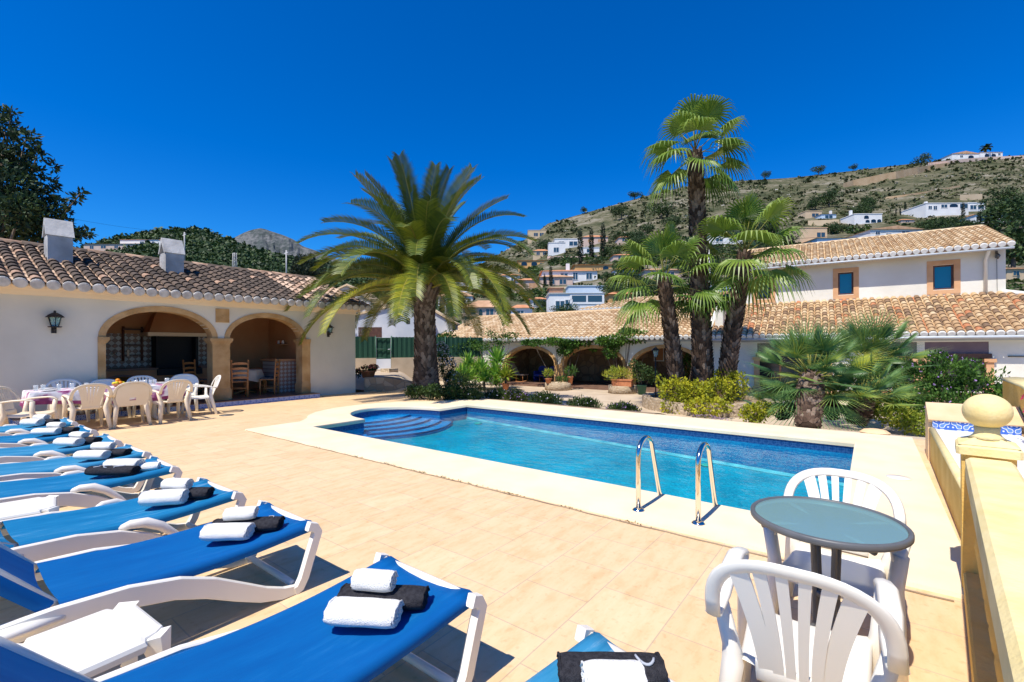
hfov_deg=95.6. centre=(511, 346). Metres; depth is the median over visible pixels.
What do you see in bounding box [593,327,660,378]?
grape vine
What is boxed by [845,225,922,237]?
villa
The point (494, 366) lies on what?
agave
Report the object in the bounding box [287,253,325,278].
conifer
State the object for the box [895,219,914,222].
villa
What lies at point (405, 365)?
plinth wall
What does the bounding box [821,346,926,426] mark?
dwarf palm
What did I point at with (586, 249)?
villa
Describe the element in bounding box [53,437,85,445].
hand towel
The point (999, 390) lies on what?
green bush
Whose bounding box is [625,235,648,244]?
hill pine
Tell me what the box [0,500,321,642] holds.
sun lounger
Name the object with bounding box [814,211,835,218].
villa
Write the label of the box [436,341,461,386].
white flowering bush
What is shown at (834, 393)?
dwarf palm
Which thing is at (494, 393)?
flower clump
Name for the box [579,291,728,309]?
wing
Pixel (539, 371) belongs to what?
blue armchair
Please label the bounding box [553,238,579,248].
villa
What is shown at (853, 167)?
hill pine
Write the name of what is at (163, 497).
hand towel
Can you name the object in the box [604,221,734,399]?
fan palm
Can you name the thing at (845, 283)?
window
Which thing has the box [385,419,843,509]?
pool floor
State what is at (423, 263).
date palm
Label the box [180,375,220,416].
plastic armchair
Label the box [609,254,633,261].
villa
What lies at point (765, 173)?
hill pine
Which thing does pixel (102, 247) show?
villa
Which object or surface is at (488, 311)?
window
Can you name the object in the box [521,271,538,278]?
hill pine
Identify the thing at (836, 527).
bistro table
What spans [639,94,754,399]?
fan palm
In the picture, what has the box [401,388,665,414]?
flower bed soil
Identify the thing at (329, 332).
wall lantern
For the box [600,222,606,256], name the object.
cypress
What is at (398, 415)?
pool water
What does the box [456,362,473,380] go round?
agave
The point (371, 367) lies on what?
geranium
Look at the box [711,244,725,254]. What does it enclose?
hill pine
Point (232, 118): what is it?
sky
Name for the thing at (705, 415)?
flower clump
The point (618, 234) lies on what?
hill pine
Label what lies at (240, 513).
hand towel
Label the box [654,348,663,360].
window shutter
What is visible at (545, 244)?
hill pine
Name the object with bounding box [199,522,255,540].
hand towel
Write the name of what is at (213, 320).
barbecue house
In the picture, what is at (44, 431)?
hand towel
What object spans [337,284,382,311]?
old building
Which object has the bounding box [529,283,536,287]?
window
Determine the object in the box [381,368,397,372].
stone steps
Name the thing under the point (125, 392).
plastic armchair
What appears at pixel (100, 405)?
plastic armchair
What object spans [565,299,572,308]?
window
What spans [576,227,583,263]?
cypress
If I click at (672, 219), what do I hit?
hill pine
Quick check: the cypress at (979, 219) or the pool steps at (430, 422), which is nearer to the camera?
the pool steps at (430, 422)
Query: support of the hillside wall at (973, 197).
on the hill at (906, 182)
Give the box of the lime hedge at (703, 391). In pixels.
[655,368,750,417]
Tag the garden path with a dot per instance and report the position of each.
(605, 397)
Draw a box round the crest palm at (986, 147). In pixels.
[980,143,992,151]
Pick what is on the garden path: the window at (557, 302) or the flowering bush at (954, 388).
the flowering bush at (954, 388)
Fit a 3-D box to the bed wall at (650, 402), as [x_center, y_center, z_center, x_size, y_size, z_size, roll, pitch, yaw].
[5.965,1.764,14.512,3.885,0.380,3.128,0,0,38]
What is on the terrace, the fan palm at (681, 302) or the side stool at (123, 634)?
the side stool at (123, 634)
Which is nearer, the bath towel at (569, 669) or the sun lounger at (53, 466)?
the bath towel at (569, 669)
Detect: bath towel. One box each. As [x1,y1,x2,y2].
[44,419,59,424]
[47,427,79,432]
[68,436,102,443]
[84,465,141,475]
[87,448,132,456]
[154,487,214,499]
[211,515,285,531]
[337,583,429,609]
[556,651,667,681]
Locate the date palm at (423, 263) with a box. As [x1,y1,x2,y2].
[285,149,544,392]
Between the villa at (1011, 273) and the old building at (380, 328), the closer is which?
the old building at (380, 328)
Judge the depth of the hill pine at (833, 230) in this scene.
160.32 m
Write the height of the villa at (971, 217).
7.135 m
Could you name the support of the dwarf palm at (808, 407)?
on the garden path
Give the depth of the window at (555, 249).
192.19 m
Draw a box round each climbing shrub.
[437,329,484,354]
[469,324,520,384]
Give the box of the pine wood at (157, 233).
[73,225,444,313]
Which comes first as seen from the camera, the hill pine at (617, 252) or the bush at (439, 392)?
the bush at (439, 392)
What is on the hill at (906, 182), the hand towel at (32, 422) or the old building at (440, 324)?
the old building at (440, 324)
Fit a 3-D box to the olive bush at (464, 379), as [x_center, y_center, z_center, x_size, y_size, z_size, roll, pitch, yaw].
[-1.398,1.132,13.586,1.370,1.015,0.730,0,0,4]
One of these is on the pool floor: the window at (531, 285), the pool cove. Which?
the pool cove
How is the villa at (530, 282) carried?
on the hill at (906, 182)
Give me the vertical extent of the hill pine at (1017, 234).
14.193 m
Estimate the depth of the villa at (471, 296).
117.79 m
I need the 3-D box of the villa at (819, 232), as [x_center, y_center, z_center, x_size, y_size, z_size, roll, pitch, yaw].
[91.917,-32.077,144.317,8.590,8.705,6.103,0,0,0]
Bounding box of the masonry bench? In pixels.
[925,377,1023,535]
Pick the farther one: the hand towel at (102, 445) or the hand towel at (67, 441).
the hand towel at (67, 441)
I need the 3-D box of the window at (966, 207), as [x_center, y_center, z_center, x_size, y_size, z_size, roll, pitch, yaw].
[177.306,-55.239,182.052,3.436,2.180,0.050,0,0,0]
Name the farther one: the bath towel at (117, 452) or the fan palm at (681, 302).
the fan palm at (681, 302)
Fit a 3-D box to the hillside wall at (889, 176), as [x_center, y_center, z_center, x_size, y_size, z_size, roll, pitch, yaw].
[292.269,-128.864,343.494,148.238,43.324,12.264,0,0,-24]
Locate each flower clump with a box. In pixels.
[483,386,510,399]
[501,387,531,401]
[528,390,563,404]
[565,394,602,407]
[605,400,641,411]
[693,414,728,419]
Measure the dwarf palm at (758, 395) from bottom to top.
1.096 m
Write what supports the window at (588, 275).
in the villa at (583, 275)
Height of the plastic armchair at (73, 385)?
0.881 m
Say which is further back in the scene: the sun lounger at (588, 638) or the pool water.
the pool water
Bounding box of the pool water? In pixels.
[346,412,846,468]
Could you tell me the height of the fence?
1.850 m
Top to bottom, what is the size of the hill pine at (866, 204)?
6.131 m
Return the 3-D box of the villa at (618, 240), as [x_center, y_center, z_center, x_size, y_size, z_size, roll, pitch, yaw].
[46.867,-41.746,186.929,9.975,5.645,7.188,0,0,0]
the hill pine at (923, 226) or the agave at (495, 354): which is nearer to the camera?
the agave at (495, 354)
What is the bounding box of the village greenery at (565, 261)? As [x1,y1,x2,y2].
[456,217,1023,323]
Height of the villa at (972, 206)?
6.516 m
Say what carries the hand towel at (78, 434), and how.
on the bath towel at (89, 440)
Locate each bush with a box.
[403,382,484,400]
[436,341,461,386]
[447,369,485,397]
[738,399,773,423]
[871,396,924,436]
[880,348,1010,424]
[986,383,1002,397]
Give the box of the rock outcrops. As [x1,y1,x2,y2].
[476,169,1021,270]
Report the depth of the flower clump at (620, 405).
11.45 m
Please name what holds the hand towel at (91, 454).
on the sun lounger at (53, 466)
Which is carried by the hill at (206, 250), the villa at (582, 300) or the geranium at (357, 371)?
the villa at (582, 300)
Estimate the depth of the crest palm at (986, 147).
398.97 m
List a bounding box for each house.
[0,218,370,424]
[436,306,713,391]
[711,224,1023,401]
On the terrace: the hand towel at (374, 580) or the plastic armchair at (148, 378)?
the plastic armchair at (148, 378)
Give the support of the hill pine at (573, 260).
on the hill at (906, 182)
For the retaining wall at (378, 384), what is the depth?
15.78 m
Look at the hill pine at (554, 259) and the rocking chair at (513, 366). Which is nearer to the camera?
the rocking chair at (513, 366)
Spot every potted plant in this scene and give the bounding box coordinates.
[542,367,553,378]
[555,364,579,382]
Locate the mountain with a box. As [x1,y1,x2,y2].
[234,228,338,261]
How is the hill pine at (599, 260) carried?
on the hill at (906, 182)
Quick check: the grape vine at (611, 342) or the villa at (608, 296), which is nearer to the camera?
the grape vine at (611, 342)
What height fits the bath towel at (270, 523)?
0.083 m
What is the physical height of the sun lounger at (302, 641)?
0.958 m
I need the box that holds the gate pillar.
[955,394,1023,587]
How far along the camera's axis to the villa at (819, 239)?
134.64 m
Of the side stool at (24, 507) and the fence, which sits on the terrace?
the side stool at (24, 507)
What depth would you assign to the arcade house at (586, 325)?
24.30 m
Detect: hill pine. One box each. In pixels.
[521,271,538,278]
[535,238,551,248]
[536,298,545,305]
[540,240,547,248]
[548,256,560,262]
[549,302,579,311]
[568,257,578,263]
[581,257,604,264]
[596,283,624,293]
[602,246,614,255]
[603,271,615,279]
[606,286,622,292]
[608,230,624,239]
[608,248,622,256]
[609,203,626,219]
[613,261,631,271]
[617,270,645,283]
[620,229,643,240]
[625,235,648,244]
[628,191,642,198]
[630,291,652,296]
[637,223,655,234]
[641,279,657,293]
[645,201,674,218]
[651,256,663,266]
[659,214,682,227]
[675,264,689,277]
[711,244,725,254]
[761,170,770,178]
[764,222,780,232]
[780,232,802,243]
[806,195,825,209]
[806,200,817,210]
[810,165,825,174]
[817,189,836,199]
[818,189,843,206]
[823,221,838,234]
[827,225,839,233]
[848,163,857,170]
[850,206,870,213]
[857,202,870,208]
[862,204,879,212]
[866,197,877,205]
[909,152,932,166]
[910,224,925,230]
[916,218,937,229]
[927,217,966,229]
[944,216,966,225]
[954,218,978,226]
[975,197,1023,228]
[976,197,1023,210]
[985,187,1020,202]
[990,213,1023,267]
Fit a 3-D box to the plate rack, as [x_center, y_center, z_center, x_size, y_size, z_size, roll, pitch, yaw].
[-10.717,-0.088,13.124,0.130,0.970,0.472,0,0,38]
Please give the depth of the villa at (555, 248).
192.24 m
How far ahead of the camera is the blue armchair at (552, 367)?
25.16 m
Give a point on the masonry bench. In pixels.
(947, 425)
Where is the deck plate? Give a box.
[886,474,911,479]
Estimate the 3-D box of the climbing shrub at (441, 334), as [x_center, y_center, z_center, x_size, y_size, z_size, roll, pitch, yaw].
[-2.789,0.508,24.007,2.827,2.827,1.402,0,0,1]
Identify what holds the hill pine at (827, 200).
on the hill at (906, 182)
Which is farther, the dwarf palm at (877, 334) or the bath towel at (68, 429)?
the dwarf palm at (877, 334)
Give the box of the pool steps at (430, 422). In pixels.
[361,415,451,439]
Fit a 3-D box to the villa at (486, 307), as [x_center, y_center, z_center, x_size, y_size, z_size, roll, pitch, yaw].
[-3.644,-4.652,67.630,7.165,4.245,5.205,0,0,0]
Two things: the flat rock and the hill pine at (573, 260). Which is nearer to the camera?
the flat rock
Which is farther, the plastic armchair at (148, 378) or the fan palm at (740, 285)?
the fan palm at (740, 285)
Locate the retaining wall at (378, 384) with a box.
[364,377,412,391]
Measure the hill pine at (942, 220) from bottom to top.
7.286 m
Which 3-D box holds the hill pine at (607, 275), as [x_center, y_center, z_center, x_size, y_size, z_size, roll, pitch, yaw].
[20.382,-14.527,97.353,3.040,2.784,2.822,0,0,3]
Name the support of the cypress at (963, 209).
on the hill at (906, 182)
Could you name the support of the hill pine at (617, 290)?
on the hill at (906, 182)
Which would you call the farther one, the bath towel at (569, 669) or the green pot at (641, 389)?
the green pot at (641, 389)
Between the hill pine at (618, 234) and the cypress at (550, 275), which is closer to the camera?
the cypress at (550, 275)
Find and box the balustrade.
[963,458,1023,681]
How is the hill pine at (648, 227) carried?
on the hill at (906, 182)
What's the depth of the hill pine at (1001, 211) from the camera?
138.62 m
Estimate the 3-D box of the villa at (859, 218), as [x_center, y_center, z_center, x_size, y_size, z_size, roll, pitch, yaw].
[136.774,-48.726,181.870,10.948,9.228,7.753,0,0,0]
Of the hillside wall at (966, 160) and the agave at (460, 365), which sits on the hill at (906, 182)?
the hillside wall at (966, 160)
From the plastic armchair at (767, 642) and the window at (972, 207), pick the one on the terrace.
the plastic armchair at (767, 642)
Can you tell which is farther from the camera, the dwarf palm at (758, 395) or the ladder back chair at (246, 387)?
the ladder back chair at (246, 387)
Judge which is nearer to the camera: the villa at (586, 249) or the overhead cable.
the overhead cable
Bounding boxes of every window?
[485,308,493,314]
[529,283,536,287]
[553,247,558,252]
[555,300,564,311]
[559,279,566,284]
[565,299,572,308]
[569,241,577,245]
[570,293,603,303]
[573,272,577,279]
[586,273,591,279]
[752,275,774,302]
[816,232,825,237]
[833,267,858,298]
[927,259,960,294]
[959,203,967,208]
[970,205,976,209]
[1013,270,1019,275]
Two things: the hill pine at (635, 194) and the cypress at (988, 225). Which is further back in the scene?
the hill pine at (635, 194)
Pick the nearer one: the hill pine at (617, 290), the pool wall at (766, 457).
the pool wall at (766, 457)
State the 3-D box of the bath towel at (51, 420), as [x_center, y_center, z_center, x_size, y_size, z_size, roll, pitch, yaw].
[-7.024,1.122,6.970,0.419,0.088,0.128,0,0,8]
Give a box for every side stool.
[0,495,58,519]
[17,601,170,677]
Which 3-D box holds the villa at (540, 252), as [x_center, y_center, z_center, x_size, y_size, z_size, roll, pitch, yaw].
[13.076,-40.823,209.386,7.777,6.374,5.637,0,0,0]
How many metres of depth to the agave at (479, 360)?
21.68 m
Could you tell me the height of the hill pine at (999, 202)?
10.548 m
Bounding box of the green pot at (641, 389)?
[637,385,646,394]
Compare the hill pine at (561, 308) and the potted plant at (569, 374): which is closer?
the potted plant at (569, 374)
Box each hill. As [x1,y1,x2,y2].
[97,229,439,309]
[452,159,1023,320]
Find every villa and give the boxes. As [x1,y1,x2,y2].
[84,243,144,250]
[120,239,160,243]
[438,292,474,305]
[463,300,508,315]
[500,274,520,280]
[511,305,533,313]
[514,278,537,292]
[517,260,547,271]
[527,230,546,243]
[529,297,545,307]
[532,249,547,259]
[538,275,573,287]
[539,264,597,282]
[545,293,603,311]
[546,287,563,292]
[548,242,565,255]
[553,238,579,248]
[565,285,602,292]
[571,264,613,270]
[580,247,599,253]
[582,235,607,246]
[604,292,634,301]
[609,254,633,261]
[615,236,628,244]
[638,268,681,278]
[707,236,741,243]
[789,227,827,242]
[798,211,821,218]
[803,238,849,243]
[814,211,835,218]
[840,210,882,224]
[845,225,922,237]
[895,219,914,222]
[901,201,968,217]
[941,151,979,160]
[962,214,1003,222]
[968,202,984,210]
[979,152,1002,157]
[1006,268,1023,279]
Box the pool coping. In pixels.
[245,399,963,598]
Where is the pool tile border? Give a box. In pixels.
[326,407,853,453]
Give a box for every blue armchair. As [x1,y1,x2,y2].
[534,366,547,380]
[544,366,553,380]
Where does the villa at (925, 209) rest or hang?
on the hill at (906, 182)
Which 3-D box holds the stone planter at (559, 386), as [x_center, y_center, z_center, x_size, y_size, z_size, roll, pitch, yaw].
[2.123,1.811,21.400,1.236,0.320,1.223,0,0,38]
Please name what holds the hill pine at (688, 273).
on the hill at (906, 182)
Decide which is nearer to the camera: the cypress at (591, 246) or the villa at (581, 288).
the villa at (581, 288)
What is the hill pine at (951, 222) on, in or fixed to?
on the hill at (906, 182)
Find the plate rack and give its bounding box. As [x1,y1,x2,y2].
[122,326,143,360]
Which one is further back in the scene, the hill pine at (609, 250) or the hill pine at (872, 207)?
the hill pine at (872, 207)
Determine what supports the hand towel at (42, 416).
on the bath towel at (51, 420)
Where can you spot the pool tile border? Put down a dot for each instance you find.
(796, 444)
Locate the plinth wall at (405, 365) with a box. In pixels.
[355,357,482,380]
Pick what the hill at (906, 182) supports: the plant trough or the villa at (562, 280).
the villa at (562, 280)
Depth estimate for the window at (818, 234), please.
141.37 m
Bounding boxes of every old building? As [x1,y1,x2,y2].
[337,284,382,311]
[355,302,414,368]
[435,310,460,335]
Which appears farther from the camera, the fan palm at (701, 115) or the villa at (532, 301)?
the villa at (532, 301)
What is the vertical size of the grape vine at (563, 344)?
2.504 m
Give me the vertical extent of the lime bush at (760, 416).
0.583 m
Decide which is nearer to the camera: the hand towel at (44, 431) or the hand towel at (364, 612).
the hand towel at (364, 612)
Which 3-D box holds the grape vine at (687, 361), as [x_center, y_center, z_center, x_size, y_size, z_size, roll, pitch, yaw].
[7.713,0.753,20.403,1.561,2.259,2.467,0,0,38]
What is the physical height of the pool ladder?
1.249 m
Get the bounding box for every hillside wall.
[547,255,598,258]
[808,219,838,225]
[843,162,948,186]
[885,185,959,198]
[928,155,1023,164]
[960,194,981,199]
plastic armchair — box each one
[0,386,58,425]
[45,379,89,421]
[61,383,112,428]
[89,379,131,420]
[106,381,151,428]
[126,375,165,416]
[146,379,192,423]
[166,374,198,413]
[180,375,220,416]
[705,546,910,681]
[763,468,910,681]
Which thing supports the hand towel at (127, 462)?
on the bath towel at (105, 470)
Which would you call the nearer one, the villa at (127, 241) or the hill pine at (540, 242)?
the hill pine at (540, 242)
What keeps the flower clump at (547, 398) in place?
on the flower bed soil
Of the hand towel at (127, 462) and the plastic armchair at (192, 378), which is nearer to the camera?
the hand towel at (127, 462)
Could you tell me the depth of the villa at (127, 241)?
374.84 m
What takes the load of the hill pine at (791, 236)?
on the hill at (906, 182)
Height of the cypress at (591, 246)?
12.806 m
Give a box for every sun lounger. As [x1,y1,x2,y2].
[0,417,78,443]
[0,424,98,456]
[0,433,123,462]
[0,444,152,492]
[0,455,182,507]
[0,477,246,561]
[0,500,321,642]
[0,552,486,681]
[525,625,674,681]
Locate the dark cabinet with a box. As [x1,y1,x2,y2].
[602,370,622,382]
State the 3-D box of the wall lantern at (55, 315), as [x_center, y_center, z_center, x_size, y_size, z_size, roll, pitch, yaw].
[-9.549,-0.526,9.691,0.332,0.476,0.287,0,0,38]
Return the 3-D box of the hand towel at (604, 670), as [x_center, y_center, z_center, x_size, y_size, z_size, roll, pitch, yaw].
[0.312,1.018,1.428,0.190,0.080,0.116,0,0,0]
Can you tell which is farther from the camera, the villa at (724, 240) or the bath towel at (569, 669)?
the villa at (724, 240)
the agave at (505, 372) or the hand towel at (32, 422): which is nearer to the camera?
the hand towel at (32, 422)
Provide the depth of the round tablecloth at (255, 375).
13.73 m
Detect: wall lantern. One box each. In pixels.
[45,310,64,332]
[327,325,333,336]
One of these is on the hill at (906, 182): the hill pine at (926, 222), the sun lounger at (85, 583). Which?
the hill pine at (926, 222)
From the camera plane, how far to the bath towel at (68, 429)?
6.22 m
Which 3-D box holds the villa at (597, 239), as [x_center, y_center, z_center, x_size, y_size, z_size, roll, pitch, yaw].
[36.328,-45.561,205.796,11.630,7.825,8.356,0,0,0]
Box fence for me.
[355,336,482,358]
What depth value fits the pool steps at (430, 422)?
10.49 m
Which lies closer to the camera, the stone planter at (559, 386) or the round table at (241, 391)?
the round table at (241, 391)
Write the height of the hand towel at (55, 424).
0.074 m
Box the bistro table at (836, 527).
[750,496,914,630]
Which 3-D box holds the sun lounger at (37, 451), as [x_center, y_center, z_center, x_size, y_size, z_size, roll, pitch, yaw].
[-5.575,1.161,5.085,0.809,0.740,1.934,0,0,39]
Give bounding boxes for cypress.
[549,265,552,286]
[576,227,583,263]
[588,228,593,256]
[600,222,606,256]
[961,203,965,216]
[976,211,981,224]
[985,213,990,227]
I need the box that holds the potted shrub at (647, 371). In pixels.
[628,358,658,384]
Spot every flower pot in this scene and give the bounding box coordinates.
[502,383,509,389]
[567,376,572,383]
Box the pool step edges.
[364,415,452,438]
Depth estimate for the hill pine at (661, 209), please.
252.33 m
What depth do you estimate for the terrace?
3.29 m
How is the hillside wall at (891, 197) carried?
on the hill at (906, 182)
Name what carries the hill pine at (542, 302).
on the hill at (906, 182)
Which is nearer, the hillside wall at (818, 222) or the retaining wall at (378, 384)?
the retaining wall at (378, 384)
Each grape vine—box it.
[521,336,597,381]
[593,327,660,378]
[682,352,691,379]
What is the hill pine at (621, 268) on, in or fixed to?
on the hill at (906, 182)
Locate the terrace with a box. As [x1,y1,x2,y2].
[0,392,971,681]
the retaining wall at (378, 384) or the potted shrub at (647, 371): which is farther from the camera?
the potted shrub at (647, 371)
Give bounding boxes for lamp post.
[652,346,658,397]
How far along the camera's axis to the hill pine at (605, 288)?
72.33 m
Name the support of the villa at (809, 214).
on the hill at (906, 182)
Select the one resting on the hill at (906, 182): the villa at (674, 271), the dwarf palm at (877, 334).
the villa at (674, 271)
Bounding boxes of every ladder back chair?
[182,359,206,392]
[230,360,248,397]
[259,358,279,394]
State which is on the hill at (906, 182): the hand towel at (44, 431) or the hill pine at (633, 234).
the hill pine at (633, 234)
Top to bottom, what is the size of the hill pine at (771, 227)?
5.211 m
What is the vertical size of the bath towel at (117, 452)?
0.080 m
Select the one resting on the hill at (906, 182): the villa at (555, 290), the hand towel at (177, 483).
the villa at (555, 290)
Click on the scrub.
(764, 182)
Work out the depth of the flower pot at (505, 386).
21.07 m
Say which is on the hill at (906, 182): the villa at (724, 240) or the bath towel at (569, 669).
the villa at (724, 240)
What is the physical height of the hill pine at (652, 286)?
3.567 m
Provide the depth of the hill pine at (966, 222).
140.09 m
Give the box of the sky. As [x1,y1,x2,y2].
[0,0,1023,265]
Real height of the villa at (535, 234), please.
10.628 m
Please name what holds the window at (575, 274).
in the villa at (583, 275)
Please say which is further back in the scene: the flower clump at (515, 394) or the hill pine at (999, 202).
the hill pine at (999, 202)
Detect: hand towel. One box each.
[19,418,45,425]
[30,428,61,434]
[32,414,50,418]
[46,422,65,427]
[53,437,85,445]
[69,431,90,437]
[72,450,111,459]
[90,442,116,449]
[103,458,145,465]
[138,462,160,471]
[138,489,189,505]
[160,478,193,488]
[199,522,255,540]
[222,506,258,520]
[323,596,404,628]
[350,568,397,592]
[580,659,647,681]
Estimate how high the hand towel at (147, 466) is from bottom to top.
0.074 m
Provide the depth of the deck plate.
5.16 m
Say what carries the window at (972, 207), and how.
in the villa at (972, 206)
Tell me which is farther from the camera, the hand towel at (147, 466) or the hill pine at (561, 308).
the hill pine at (561, 308)
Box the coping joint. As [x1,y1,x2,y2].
[246,430,953,601]
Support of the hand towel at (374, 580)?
on the bath towel at (413, 597)
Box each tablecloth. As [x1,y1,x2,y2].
[20,383,185,407]
[230,369,264,381]
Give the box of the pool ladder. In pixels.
[632,435,717,525]
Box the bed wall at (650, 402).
[642,392,774,416]
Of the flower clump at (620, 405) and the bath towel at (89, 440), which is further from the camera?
the flower clump at (620, 405)
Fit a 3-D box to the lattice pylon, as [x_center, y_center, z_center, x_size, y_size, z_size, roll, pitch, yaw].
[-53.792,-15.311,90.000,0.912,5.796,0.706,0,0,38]
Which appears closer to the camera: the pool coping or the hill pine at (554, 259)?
the pool coping
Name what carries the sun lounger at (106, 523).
on the terrace
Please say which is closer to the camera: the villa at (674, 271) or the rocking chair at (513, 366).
the rocking chair at (513, 366)
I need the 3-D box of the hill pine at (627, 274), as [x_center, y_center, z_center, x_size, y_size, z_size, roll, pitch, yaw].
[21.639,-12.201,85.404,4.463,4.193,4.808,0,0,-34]
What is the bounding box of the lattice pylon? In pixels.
[232,253,236,266]
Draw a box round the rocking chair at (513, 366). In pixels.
[510,363,530,381]
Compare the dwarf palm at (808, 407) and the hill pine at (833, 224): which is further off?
the hill pine at (833, 224)
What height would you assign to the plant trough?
0.290 m
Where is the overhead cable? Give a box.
[715,220,1021,242]
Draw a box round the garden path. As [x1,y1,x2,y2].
[355,369,924,439]
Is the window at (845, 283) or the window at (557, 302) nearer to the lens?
the window at (845, 283)
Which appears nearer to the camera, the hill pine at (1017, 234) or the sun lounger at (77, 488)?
the sun lounger at (77, 488)
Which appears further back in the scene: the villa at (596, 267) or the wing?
the villa at (596, 267)
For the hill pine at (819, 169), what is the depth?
396.47 m
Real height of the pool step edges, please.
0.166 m
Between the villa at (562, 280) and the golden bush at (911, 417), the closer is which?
the golden bush at (911, 417)
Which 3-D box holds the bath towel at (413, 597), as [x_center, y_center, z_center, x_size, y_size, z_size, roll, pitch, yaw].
[-0.563,1.096,2.037,0.383,0.082,0.140,0,0,4]
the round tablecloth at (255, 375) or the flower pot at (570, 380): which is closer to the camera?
the round tablecloth at (255, 375)
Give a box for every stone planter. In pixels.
[545,382,571,390]
[608,384,636,393]
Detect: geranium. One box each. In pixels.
[355,368,360,378]
[359,364,378,371]
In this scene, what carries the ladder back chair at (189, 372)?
on the barbecue house at (213, 320)
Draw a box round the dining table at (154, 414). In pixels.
[55,385,161,419]
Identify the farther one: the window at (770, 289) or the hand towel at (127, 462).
the window at (770, 289)
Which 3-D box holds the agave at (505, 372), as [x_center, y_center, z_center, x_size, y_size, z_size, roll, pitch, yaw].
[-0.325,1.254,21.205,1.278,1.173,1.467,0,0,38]
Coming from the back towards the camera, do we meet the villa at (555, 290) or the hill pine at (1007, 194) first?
the hill pine at (1007, 194)
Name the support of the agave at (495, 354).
on the garden path
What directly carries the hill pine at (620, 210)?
on the hill at (906, 182)
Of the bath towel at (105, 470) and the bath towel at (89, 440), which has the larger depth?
the bath towel at (89, 440)
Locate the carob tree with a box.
[0,103,98,243]
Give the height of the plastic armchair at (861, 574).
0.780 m
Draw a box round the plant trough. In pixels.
[611,379,633,386]
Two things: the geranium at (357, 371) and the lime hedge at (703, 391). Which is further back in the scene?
the geranium at (357, 371)
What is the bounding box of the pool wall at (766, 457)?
[343,411,852,482]
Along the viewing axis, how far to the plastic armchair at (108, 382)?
10.13 m
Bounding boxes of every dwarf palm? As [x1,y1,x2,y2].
[734,311,904,430]
[736,373,797,420]
[806,307,955,414]
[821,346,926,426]
[823,372,856,420]
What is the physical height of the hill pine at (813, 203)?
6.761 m
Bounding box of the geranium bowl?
[360,370,375,377]
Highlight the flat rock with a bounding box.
[860,428,890,434]
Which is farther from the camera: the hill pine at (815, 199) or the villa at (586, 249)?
the hill pine at (815, 199)
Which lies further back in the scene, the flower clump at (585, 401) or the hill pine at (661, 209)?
the hill pine at (661, 209)
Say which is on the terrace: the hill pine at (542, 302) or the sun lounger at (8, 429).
the sun lounger at (8, 429)
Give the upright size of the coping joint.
0.006 m
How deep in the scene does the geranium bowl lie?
16.40 m
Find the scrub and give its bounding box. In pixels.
[471,155,1023,296]
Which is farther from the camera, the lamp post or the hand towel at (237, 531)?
the lamp post
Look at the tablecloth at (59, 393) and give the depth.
8.68 m
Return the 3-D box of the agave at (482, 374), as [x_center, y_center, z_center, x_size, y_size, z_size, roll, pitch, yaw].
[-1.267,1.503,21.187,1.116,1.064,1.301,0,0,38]
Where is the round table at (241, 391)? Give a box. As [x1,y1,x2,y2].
[234,382,255,394]
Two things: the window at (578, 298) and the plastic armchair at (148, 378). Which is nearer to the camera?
the plastic armchair at (148, 378)
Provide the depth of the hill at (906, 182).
282.77 m
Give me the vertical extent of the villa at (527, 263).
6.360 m
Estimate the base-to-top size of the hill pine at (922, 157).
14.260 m
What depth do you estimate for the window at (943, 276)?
17.15 m
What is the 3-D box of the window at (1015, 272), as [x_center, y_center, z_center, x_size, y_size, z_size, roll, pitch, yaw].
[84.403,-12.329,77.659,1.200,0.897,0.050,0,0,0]
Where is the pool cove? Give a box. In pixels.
[467,417,843,485]
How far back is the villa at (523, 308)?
58.00 m
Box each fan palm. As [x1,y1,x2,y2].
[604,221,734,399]
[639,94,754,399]
[674,294,745,320]
[676,189,814,400]
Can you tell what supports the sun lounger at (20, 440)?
on the terrace
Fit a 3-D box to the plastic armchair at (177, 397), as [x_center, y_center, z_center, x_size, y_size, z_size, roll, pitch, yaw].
[-7.038,1.097,9.573,0.726,0.881,0.628,0,0,32]
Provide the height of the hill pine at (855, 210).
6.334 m
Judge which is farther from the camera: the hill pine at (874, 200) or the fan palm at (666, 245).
the hill pine at (874, 200)
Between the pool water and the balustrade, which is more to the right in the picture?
the balustrade
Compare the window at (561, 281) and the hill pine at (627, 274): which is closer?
the hill pine at (627, 274)
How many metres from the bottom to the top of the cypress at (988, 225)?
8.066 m
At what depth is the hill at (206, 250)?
352.39 m
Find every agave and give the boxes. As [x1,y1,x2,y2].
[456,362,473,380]
[457,350,479,366]
[470,355,491,381]
[475,370,494,388]
[483,344,512,365]
[483,359,509,384]
[495,363,517,382]
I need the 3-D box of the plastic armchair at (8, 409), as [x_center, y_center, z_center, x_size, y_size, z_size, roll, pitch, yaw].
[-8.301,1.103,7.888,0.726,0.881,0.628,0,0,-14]
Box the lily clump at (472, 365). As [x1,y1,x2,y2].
[454,357,504,389]
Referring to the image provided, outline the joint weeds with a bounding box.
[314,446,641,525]
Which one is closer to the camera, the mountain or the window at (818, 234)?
the window at (818, 234)

